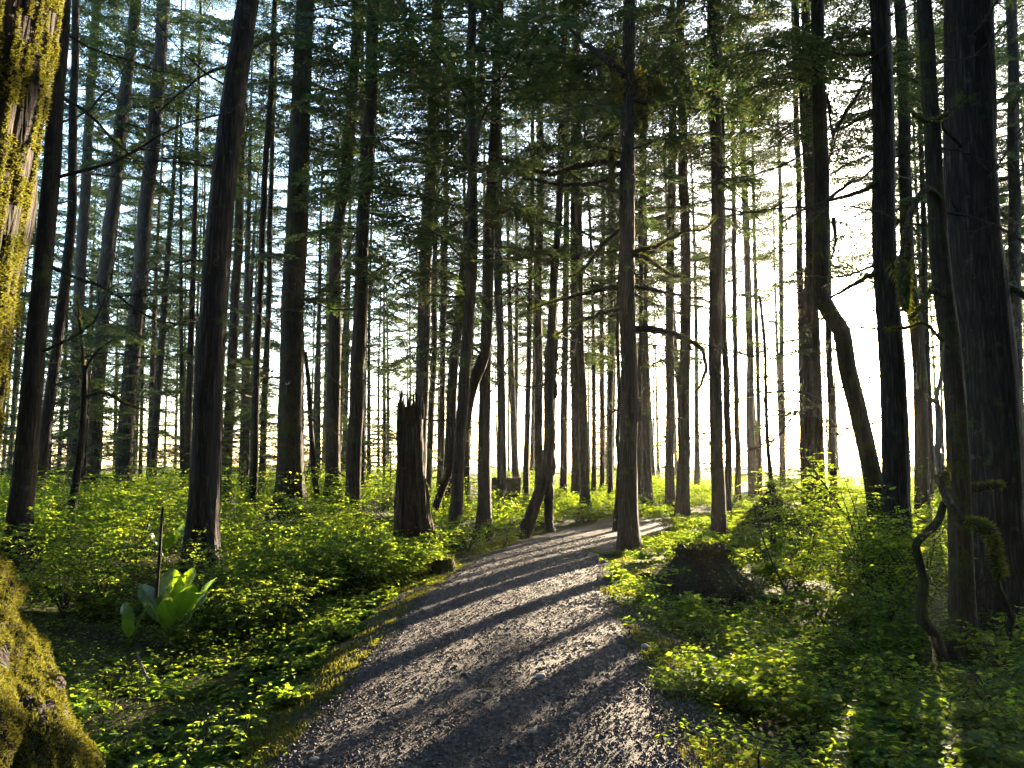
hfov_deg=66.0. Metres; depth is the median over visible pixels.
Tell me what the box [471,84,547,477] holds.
conifer
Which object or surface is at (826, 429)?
conifer
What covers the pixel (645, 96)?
conifer tree
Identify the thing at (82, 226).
conifer tree
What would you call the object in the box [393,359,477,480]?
young conifer
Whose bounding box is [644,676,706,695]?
fern
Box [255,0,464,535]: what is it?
conifer tree
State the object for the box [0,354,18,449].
conifer
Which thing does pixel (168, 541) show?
broad leaved plant
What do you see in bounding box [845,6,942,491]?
conifer
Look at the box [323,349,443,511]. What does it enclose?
young conifer
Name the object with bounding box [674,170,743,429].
conifer
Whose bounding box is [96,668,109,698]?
seedling
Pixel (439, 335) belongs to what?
conifer
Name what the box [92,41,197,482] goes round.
conifer
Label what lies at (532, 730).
stone
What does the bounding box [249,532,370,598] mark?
shrub
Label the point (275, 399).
conifer
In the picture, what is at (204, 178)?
conifer
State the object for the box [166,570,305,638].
shrub
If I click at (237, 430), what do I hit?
young conifer
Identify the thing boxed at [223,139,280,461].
conifer
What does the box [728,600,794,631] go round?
shrub
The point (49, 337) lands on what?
young conifer
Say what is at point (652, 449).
conifer
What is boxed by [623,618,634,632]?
leafy sprig
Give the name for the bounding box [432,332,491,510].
leaning dead trunk
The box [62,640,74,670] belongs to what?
seedling
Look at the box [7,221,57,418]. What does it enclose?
conifer
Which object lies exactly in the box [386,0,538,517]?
conifer tree
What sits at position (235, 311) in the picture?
conifer tree
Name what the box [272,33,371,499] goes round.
conifer
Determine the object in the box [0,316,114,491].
young conifer
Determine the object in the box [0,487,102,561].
shrub
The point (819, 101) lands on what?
conifer tree
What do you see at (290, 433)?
conifer tree
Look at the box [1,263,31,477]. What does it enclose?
conifer
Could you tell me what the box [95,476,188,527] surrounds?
shrub
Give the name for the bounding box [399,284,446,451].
conifer
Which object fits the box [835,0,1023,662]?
conifer tree
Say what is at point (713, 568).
rotten stump
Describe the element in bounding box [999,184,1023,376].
conifer
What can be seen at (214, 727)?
leafy sprig
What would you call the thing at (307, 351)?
conifer
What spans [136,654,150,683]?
fallen branch
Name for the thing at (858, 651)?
fern
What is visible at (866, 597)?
shrub
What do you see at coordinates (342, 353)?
conifer
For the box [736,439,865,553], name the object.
shrub
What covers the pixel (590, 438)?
young conifer
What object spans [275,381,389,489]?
young conifer
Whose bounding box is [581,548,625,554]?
fern
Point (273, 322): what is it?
conifer
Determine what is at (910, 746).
shrub
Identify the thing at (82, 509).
shrub
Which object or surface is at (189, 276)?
conifer
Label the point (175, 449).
young conifer
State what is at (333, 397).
conifer tree
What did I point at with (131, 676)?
leafy sprig
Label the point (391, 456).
young conifer
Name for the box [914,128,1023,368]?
conifer
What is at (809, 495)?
shrub
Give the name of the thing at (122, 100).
conifer tree
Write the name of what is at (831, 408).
conifer tree
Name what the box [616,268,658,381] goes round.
conifer
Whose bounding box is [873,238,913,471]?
conifer
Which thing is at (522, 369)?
conifer
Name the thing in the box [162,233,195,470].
conifer
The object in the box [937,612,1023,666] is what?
shrub
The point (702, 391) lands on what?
conifer
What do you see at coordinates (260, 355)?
conifer
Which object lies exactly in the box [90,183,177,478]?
conifer
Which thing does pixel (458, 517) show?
shrub
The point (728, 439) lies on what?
conifer tree
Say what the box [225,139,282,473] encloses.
conifer
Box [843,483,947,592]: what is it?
shrub
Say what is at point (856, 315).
sky
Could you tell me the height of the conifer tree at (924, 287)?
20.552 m
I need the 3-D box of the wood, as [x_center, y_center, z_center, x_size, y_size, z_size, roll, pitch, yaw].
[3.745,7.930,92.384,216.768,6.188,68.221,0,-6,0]
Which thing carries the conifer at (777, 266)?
on the ground at (88, 640)
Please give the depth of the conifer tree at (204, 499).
11.26 m
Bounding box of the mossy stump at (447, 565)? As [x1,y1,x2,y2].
[425,550,461,575]
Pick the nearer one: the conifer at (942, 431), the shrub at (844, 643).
the shrub at (844, 643)
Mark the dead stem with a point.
(159, 561)
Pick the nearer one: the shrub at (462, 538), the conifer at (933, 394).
the shrub at (462, 538)
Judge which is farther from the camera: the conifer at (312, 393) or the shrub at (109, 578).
the conifer at (312, 393)
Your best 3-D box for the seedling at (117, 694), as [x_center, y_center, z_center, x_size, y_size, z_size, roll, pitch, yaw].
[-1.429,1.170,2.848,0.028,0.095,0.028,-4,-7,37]
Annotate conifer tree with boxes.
[0,0,106,767]
[0,0,240,574]
[9,0,194,515]
[12,293,194,536]
[38,0,169,493]
[43,0,212,506]
[60,0,245,507]
[84,0,391,597]
[156,0,292,509]
[181,0,357,516]
[188,3,348,510]
[209,0,414,519]
[243,0,441,509]
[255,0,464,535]
[269,351,386,521]
[285,0,646,551]
[343,0,525,477]
[372,25,515,502]
[382,0,616,540]
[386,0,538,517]
[391,20,506,498]
[441,0,561,513]
[479,0,768,552]
[480,19,590,501]
[481,0,660,539]
[482,1,613,510]
[503,0,695,522]
[517,12,608,502]
[539,182,703,530]
[565,25,654,504]
[566,0,660,505]
[579,0,772,528]
[582,0,703,510]
[602,0,746,513]
[605,0,835,541]
[637,0,812,531]
[643,285,880,555]
[664,0,797,508]
[668,0,943,548]
[691,4,790,497]
[705,60,798,497]
[723,0,919,525]
[732,57,827,489]
[739,0,880,506]
[740,0,1022,580]
[746,1,909,526]
[753,0,924,511]
[785,0,1023,532]
[798,0,1023,633]
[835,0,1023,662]
[842,0,1006,504]
[908,0,1023,452]
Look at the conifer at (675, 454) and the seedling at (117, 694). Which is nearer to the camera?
the seedling at (117, 694)
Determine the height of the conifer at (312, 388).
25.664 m
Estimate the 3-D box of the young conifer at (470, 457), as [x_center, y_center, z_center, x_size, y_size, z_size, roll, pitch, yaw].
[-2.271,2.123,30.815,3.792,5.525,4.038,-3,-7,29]
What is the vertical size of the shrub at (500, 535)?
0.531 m
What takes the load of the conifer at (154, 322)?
on the ground at (88, 640)
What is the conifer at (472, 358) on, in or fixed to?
on the ground at (88, 640)
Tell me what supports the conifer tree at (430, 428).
on the ground at (88, 640)
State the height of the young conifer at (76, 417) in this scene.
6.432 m
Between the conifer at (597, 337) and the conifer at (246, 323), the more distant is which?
the conifer at (597, 337)
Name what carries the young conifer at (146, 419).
on the ground at (88, 640)
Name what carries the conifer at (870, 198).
on the ground at (88, 640)
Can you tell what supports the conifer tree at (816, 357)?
on the ground at (88, 640)
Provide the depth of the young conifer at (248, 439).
22.31 m
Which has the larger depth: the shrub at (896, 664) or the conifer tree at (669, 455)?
the conifer tree at (669, 455)
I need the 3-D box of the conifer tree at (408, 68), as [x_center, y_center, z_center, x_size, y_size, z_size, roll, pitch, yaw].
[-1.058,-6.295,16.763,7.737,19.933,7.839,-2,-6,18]
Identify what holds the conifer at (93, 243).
on the ground at (88, 640)
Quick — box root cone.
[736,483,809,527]
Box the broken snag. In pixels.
[392,390,450,576]
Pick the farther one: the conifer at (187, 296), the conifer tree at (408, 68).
the conifer at (187, 296)
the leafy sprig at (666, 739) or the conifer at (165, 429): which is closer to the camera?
the leafy sprig at (666, 739)
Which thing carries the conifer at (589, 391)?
on the ground at (88, 640)
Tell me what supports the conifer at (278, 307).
on the ground at (88, 640)
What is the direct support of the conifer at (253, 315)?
on the ground at (88, 640)
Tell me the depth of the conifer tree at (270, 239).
25.48 m
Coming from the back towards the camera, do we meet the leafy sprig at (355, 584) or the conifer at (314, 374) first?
the conifer at (314, 374)
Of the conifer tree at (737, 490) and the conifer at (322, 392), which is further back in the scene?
the conifer at (322, 392)
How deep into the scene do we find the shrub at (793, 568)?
11.83 m
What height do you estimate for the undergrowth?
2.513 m
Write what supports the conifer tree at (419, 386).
on the ground at (88, 640)
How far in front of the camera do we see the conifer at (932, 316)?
30.53 m
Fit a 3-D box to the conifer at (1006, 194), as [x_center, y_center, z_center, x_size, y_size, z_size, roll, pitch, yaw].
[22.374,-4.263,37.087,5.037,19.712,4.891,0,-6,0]
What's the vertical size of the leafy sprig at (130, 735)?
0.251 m
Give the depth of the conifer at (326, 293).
46.97 m
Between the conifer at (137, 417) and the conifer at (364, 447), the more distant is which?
the conifer at (137, 417)
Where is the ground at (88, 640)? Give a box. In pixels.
[0,466,1023,767]
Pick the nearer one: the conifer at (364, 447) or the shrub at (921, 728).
the shrub at (921, 728)
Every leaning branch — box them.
[753,504,789,596]
[782,426,865,540]
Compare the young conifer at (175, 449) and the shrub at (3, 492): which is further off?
the young conifer at (175, 449)
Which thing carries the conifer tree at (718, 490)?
on the ground at (88, 640)
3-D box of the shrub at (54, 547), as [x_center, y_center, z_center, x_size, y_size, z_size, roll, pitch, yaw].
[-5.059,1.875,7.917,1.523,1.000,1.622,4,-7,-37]
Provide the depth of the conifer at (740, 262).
45.93 m
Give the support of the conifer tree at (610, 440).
on the ground at (88, 640)
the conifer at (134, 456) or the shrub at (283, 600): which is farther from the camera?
the conifer at (134, 456)
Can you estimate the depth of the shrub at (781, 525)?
13.07 m
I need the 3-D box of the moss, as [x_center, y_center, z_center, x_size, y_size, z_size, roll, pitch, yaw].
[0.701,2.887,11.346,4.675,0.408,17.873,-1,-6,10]
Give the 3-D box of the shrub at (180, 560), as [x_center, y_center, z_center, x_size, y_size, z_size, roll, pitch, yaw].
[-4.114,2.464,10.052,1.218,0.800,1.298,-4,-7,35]
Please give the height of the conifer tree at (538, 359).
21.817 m
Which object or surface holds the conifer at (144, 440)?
on the ground at (88, 640)
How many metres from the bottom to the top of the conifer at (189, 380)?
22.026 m
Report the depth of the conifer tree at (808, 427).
21.37 m
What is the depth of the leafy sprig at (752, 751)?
4.35 m
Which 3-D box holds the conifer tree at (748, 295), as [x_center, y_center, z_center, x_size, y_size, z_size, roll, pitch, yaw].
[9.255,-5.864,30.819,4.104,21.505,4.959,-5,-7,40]
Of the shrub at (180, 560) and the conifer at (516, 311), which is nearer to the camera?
the shrub at (180, 560)
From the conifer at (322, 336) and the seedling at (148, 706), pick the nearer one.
the seedling at (148, 706)
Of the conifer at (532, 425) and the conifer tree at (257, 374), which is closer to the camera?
the conifer tree at (257, 374)
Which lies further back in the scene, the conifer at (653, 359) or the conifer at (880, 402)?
the conifer at (880, 402)
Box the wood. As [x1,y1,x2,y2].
[0,422,945,478]
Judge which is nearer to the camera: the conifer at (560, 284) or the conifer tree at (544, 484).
the conifer tree at (544, 484)
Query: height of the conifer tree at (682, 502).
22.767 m
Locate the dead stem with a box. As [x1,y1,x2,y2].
[154,507,163,596]
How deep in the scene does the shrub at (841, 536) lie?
11.05 m
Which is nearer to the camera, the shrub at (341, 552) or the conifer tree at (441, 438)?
the shrub at (341, 552)
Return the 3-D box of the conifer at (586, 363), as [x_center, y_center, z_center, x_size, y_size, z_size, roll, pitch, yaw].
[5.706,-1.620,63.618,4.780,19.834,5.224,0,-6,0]
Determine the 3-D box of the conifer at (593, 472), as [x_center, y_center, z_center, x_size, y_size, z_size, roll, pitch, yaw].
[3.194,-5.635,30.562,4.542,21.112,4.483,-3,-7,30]
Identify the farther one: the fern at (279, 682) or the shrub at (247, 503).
the shrub at (247, 503)
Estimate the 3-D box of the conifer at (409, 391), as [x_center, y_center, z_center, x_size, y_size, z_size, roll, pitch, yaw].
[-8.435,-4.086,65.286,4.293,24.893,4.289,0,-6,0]
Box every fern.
[65,675,99,695]
[83,599,143,617]
[139,678,221,699]
[174,612,244,628]
[250,672,301,689]
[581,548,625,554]
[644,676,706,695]
[689,647,732,658]
[759,591,819,601]
[841,642,924,659]
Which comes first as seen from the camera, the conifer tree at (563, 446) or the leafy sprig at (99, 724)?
the leafy sprig at (99, 724)
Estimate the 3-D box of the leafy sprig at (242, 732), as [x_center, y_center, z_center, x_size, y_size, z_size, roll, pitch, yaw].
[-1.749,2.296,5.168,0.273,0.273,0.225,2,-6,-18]
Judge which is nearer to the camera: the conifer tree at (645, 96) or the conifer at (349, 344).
the conifer tree at (645, 96)
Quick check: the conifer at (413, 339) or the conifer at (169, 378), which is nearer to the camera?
the conifer at (413, 339)
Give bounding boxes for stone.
[309,757,318,762]
[527,729,536,732]
[536,673,545,678]
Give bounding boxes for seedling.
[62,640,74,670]
[79,661,90,684]
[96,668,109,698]
[103,667,121,701]
[108,670,118,702]
[112,693,122,721]
[138,705,154,744]
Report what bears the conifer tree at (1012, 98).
on the ground at (88, 640)
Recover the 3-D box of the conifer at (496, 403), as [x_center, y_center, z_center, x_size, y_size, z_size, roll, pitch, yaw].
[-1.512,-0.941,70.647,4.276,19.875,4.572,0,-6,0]
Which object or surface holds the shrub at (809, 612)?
on the ground at (88, 640)
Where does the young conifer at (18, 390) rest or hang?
on the ground at (88, 640)
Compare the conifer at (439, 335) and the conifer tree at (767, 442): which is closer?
the conifer tree at (767, 442)
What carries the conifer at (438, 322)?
on the ground at (88, 640)
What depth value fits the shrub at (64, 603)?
8.48 m
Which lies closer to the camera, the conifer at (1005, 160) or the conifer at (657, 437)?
the conifer at (1005, 160)
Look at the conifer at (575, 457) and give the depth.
26.09 m
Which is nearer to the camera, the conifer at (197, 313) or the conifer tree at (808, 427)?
the conifer tree at (808, 427)
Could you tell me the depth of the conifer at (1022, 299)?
61.38 m
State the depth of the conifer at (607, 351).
51.16 m
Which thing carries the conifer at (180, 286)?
on the ground at (88, 640)
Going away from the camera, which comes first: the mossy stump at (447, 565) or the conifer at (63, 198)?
the mossy stump at (447, 565)
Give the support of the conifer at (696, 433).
on the ground at (88, 640)
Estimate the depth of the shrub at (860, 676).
6.27 m
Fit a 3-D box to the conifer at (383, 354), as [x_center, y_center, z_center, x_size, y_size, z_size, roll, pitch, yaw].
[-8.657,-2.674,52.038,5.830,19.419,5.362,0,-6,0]
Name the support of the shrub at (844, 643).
on the ground at (88, 640)
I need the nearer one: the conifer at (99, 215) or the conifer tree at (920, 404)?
the conifer tree at (920, 404)
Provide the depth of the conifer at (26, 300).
31.63 m
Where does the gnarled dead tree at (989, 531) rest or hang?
on the ground at (88, 640)
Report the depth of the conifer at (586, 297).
57.68 m
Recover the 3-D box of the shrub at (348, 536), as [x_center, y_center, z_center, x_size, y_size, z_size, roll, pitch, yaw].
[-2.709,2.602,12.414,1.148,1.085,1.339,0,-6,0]
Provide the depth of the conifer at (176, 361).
49.65 m
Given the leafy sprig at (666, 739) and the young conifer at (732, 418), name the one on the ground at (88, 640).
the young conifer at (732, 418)
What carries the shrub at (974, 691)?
on the ground at (88, 640)
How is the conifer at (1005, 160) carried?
on the ground at (88, 640)
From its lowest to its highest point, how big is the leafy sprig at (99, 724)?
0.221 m
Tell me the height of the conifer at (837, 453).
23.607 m
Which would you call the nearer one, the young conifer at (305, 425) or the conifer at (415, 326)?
the young conifer at (305, 425)
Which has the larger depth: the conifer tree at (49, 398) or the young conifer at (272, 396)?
the young conifer at (272, 396)
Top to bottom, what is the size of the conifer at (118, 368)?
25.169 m
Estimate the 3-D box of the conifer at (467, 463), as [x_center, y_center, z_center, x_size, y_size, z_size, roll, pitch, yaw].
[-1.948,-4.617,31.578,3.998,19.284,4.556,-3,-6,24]
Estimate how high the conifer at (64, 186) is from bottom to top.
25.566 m
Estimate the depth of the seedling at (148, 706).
2.84 m
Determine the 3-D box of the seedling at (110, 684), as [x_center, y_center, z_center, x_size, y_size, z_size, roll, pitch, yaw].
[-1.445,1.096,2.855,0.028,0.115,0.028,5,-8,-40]
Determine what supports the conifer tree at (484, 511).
on the ground at (88, 640)
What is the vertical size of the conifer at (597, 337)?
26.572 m
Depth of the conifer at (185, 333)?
60.49 m
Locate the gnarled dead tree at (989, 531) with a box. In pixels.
[865,342,1023,669]
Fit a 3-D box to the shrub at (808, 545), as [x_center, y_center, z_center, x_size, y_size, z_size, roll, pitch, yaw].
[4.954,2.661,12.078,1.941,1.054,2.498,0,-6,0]
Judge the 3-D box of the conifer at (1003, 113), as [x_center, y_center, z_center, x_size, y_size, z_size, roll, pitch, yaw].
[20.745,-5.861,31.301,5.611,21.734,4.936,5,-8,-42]
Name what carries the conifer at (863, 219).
on the ground at (88, 640)
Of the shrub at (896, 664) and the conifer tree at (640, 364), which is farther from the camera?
the conifer tree at (640, 364)
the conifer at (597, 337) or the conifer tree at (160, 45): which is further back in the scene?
the conifer at (597, 337)
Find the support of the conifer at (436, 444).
on the ground at (88, 640)
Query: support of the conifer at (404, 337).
on the ground at (88, 640)
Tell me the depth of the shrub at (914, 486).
15.84 m
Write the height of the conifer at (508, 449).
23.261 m
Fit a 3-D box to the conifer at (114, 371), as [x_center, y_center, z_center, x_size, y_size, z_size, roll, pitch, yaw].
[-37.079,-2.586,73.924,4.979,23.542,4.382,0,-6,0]
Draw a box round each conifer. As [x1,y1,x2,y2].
[0,80,91,486]
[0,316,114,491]
[0,330,104,490]
[0,352,22,474]
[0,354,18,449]
[0,368,63,479]
[0,400,16,448]
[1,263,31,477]
[2,82,94,438]
[2,135,69,425]
[5,205,59,476]
[5,309,160,508]
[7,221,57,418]
[10,0,128,493]
[17,301,147,499]
[49,203,110,442]
[50,173,123,479]
[51,95,132,436]
[51,353,134,490]
[52,5,165,460]
[57,178,119,468]
[63,213,109,459]
[89,203,117,451]
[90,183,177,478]
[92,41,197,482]
[102,245,138,465]
[102,340,179,481]
[103,0,214,503]
[105,194,132,475]
[106,134,175,455]
[109,63,207,478]
[112,102,177,478]
[114,0,260,510]
[120,207,188,459]
[126,0,222,498]
[134,386,241,487]
[138,185,187,454]
[138,261,185,457]
[145,268,187,481]
[149,149,237,427]
[151,172,208,457]
[152,55,256,466]
[160,207,200,419]
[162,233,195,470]
[164,184,239,457]
[169,387,249,477]
[173,357,309,502]
[177,247,243,407]
[184,27,304,504]
[201,137,285,497]
[201,140,283,432]
[205,0,331,492]
[222,365,306,507]
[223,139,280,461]
[223,281,278,412]
[223,376,259,477]
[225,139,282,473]
[233,176,278,452]
[233,353,309,482]
[239,230,281,441]
[262,202,327,456]
[266,410,342,480]
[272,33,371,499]
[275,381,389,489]
[277,243,314,441]
[279,118,352,482]
[304,70,391,465]
[304,184,325,457]
[304,214,351,472]
[304,255,350,415]
[305,179,342,475]
[306,7,414,507]
[306,100,388,479]
[308,38,411,443]
[310,176,382,454]
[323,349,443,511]
[324,31,414,492]
[342,404,433,497]
[349,209,416,485]
[350,202,415,483]
[371,237,415,471]
[386,236,431,456]
[388,207,430,404]
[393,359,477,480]
[399,111,453,438]
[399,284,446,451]
[400,120,480,394]
[401,211,446,445]
[408,269,458,463]
[413,102,521,504]
[413,199,452,418]
[427,372,497,491]
[431,232,496,386]
[438,154,507,450]
[454,17,514,385]
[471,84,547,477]
[473,0,569,439]
[476,285,514,464]
[477,186,532,476]
[494,161,570,459]
[505,204,561,487]
[505,260,560,473]
[506,2,620,509]
[513,135,570,424]
[519,210,588,476]
[535,1,638,506]
[543,222,604,408]
[550,133,679,499]
[558,259,606,415]
[568,272,606,475]
[568,364,616,483]
[581,0,703,507]
[583,195,637,483]
[583,243,619,469]
[584,216,635,403]
[595,163,664,444]
[615,176,694,483]
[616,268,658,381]
[635,1,726,504]
[635,273,676,440]
[648,285,677,477]
[651,60,742,487]
[652,210,704,478]
[663,242,709,481]
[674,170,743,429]
[694,378,776,495]
[702,81,791,480]
[737,147,804,475]
[788,222,848,480]
[789,212,834,457]
[823,215,853,479]
[828,11,932,414]
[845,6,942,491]
[849,153,899,459]
[849,163,913,471]
[851,70,943,400]
[858,238,881,463]
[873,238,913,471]
[895,0,1023,355]
[900,254,938,406]
[902,65,1023,392]
[907,207,944,464]
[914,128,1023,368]
[994,0,1023,329]
[996,1,1023,341]
[997,30,1023,333]
[997,108,1023,343]
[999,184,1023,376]
[1006,202,1023,345]
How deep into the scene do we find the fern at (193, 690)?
6.82 m
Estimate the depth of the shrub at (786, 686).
5.79 m
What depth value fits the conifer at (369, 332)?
40.34 m
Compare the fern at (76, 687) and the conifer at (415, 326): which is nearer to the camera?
the fern at (76, 687)
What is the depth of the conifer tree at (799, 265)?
25.45 m
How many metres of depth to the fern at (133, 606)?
8.81 m
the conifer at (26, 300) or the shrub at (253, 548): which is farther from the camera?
the conifer at (26, 300)
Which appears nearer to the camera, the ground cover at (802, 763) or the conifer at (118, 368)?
the ground cover at (802, 763)
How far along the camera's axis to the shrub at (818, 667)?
7.31 m
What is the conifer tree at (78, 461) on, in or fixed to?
on the ground at (88, 640)
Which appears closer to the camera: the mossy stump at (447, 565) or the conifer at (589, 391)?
the mossy stump at (447, 565)
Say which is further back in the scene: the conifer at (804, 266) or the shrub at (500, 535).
the conifer at (804, 266)
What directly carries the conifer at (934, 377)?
on the ground at (88, 640)
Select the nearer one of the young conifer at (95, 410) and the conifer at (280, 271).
the young conifer at (95, 410)
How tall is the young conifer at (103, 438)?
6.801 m
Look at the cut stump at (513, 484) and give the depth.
27.87 m
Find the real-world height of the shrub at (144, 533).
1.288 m
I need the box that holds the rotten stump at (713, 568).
[638,538,762,608]
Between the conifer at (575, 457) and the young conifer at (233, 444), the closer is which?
the conifer at (575, 457)
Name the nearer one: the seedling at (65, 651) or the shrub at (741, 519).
the seedling at (65, 651)
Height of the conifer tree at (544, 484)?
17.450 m
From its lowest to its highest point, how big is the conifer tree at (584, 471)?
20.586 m
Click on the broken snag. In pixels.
(412, 512)
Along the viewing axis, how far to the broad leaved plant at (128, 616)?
8.05 m
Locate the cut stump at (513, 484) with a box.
[491,476,543,522]
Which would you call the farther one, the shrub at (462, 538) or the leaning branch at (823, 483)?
the shrub at (462, 538)
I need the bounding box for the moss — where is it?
[234,527,794,767]
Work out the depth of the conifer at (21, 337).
53.77 m
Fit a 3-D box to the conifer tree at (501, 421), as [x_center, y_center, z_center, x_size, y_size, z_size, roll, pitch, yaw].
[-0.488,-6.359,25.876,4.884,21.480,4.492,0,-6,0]
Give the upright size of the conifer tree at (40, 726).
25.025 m
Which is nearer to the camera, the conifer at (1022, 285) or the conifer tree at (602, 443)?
the conifer tree at (602, 443)
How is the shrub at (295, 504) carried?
on the ground at (88, 640)
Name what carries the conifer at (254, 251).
on the ground at (88, 640)
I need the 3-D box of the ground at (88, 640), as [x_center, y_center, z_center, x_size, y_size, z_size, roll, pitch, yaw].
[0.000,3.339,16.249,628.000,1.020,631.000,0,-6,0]
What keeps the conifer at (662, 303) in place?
on the ground at (88, 640)
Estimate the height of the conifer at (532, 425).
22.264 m
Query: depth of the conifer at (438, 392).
72.25 m
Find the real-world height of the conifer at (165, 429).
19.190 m
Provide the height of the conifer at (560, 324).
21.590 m
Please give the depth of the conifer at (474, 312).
48.35 m
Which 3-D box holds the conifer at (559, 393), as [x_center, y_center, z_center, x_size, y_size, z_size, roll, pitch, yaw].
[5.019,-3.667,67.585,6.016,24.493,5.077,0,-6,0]
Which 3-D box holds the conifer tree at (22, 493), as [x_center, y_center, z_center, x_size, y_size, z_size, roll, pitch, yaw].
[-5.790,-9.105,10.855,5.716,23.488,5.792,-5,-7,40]
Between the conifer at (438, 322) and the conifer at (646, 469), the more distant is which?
the conifer at (438, 322)
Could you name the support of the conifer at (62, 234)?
on the ground at (88, 640)
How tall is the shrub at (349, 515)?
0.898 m
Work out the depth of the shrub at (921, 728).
5.44 m
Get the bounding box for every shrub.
[0,470,71,508]
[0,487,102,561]
[5,530,172,598]
[6,519,94,601]
[16,541,140,618]
[42,488,137,534]
[80,479,188,564]
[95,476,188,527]
[139,541,234,591]
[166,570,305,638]
[175,496,273,538]
[221,519,298,585]
[225,565,346,626]
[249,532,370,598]
[268,491,329,535]
[314,501,386,536]
[318,513,378,557]
[434,504,478,546]
[441,519,502,552]
[477,521,523,546]
[638,510,694,530]
[710,507,766,532]
[718,652,832,710]
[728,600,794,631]
[731,640,851,682]
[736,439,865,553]
[738,474,870,566]
[760,546,838,587]
[765,479,937,562]
[768,651,896,727]
[777,527,931,591]
[777,593,906,635]
[781,725,941,767]
[785,548,947,622]
[793,475,940,598]
[798,622,920,669]
[819,516,976,606]
[830,508,945,591]
[837,654,963,705]
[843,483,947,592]
[858,457,932,510]
[877,685,1023,762]
[907,518,947,574]
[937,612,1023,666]
[941,663,1023,740]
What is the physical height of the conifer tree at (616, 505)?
11.249 m
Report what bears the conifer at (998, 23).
on the ground at (88, 640)
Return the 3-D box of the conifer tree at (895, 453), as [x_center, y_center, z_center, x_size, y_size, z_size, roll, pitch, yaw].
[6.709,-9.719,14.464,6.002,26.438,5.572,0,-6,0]
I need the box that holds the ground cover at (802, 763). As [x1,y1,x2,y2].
[0,511,1023,767]
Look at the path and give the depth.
5.77 m
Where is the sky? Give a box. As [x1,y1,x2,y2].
[0,0,1023,466]
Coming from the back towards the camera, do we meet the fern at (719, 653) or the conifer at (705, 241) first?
the conifer at (705, 241)
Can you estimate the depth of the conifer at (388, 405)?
66.16 m
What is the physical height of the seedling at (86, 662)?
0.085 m
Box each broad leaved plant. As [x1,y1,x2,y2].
[120,602,148,647]
[137,567,216,640]
[148,522,184,561]
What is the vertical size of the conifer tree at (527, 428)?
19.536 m
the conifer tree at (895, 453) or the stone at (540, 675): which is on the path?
the stone at (540, 675)
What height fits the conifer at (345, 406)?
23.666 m
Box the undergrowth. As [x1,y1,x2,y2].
[0,457,1023,767]
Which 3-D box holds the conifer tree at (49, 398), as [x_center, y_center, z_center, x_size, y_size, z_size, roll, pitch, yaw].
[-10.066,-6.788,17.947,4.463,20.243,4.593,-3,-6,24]
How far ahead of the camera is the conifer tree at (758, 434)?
34.36 m
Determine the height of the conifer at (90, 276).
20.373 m
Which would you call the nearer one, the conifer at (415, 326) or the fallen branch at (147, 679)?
the fallen branch at (147, 679)
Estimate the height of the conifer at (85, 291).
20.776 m
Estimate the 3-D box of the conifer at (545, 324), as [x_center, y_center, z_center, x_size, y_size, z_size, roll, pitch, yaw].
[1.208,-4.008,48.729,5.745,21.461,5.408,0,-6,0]
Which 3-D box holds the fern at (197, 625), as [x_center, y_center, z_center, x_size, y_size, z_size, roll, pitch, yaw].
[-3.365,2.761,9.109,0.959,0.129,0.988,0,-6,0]
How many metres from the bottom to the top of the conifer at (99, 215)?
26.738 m
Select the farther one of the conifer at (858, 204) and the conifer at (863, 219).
the conifer at (863, 219)
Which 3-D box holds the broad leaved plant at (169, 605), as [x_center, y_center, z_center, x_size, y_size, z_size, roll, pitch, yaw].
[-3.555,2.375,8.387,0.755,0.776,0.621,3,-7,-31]
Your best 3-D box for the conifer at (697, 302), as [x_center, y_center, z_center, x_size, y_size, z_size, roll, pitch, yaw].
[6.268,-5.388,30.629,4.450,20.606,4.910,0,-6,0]
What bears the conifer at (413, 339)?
on the ground at (88, 640)
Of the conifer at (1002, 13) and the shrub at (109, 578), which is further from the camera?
the conifer at (1002, 13)
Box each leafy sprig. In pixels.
[91,709,118,734]
[108,731,147,759]
[112,661,158,693]
[134,742,166,756]
[175,707,233,751]
[224,714,266,743]
[342,575,366,593]
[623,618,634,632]
[654,728,671,747]
[745,733,775,767]
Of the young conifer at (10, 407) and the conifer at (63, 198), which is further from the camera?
the conifer at (63, 198)
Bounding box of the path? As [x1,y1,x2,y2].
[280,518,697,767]
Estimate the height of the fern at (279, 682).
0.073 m
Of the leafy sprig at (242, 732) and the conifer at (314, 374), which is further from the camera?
the conifer at (314, 374)
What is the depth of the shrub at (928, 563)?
10.33 m
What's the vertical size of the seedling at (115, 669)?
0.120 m
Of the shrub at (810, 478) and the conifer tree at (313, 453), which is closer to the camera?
the shrub at (810, 478)
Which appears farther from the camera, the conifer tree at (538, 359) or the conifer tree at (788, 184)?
the conifer tree at (788, 184)
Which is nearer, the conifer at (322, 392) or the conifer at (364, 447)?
the conifer at (364, 447)
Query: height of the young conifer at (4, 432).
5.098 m
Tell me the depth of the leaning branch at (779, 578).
10.65 m
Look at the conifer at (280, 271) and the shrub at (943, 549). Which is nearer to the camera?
the shrub at (943, 549)
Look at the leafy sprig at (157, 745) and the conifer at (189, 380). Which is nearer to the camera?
the leafy sprig at (157, 745)
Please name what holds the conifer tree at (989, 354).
on the ground at (88, 640)
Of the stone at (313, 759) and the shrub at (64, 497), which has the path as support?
the stone at (313, 759)
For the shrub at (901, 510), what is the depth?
12.05 m

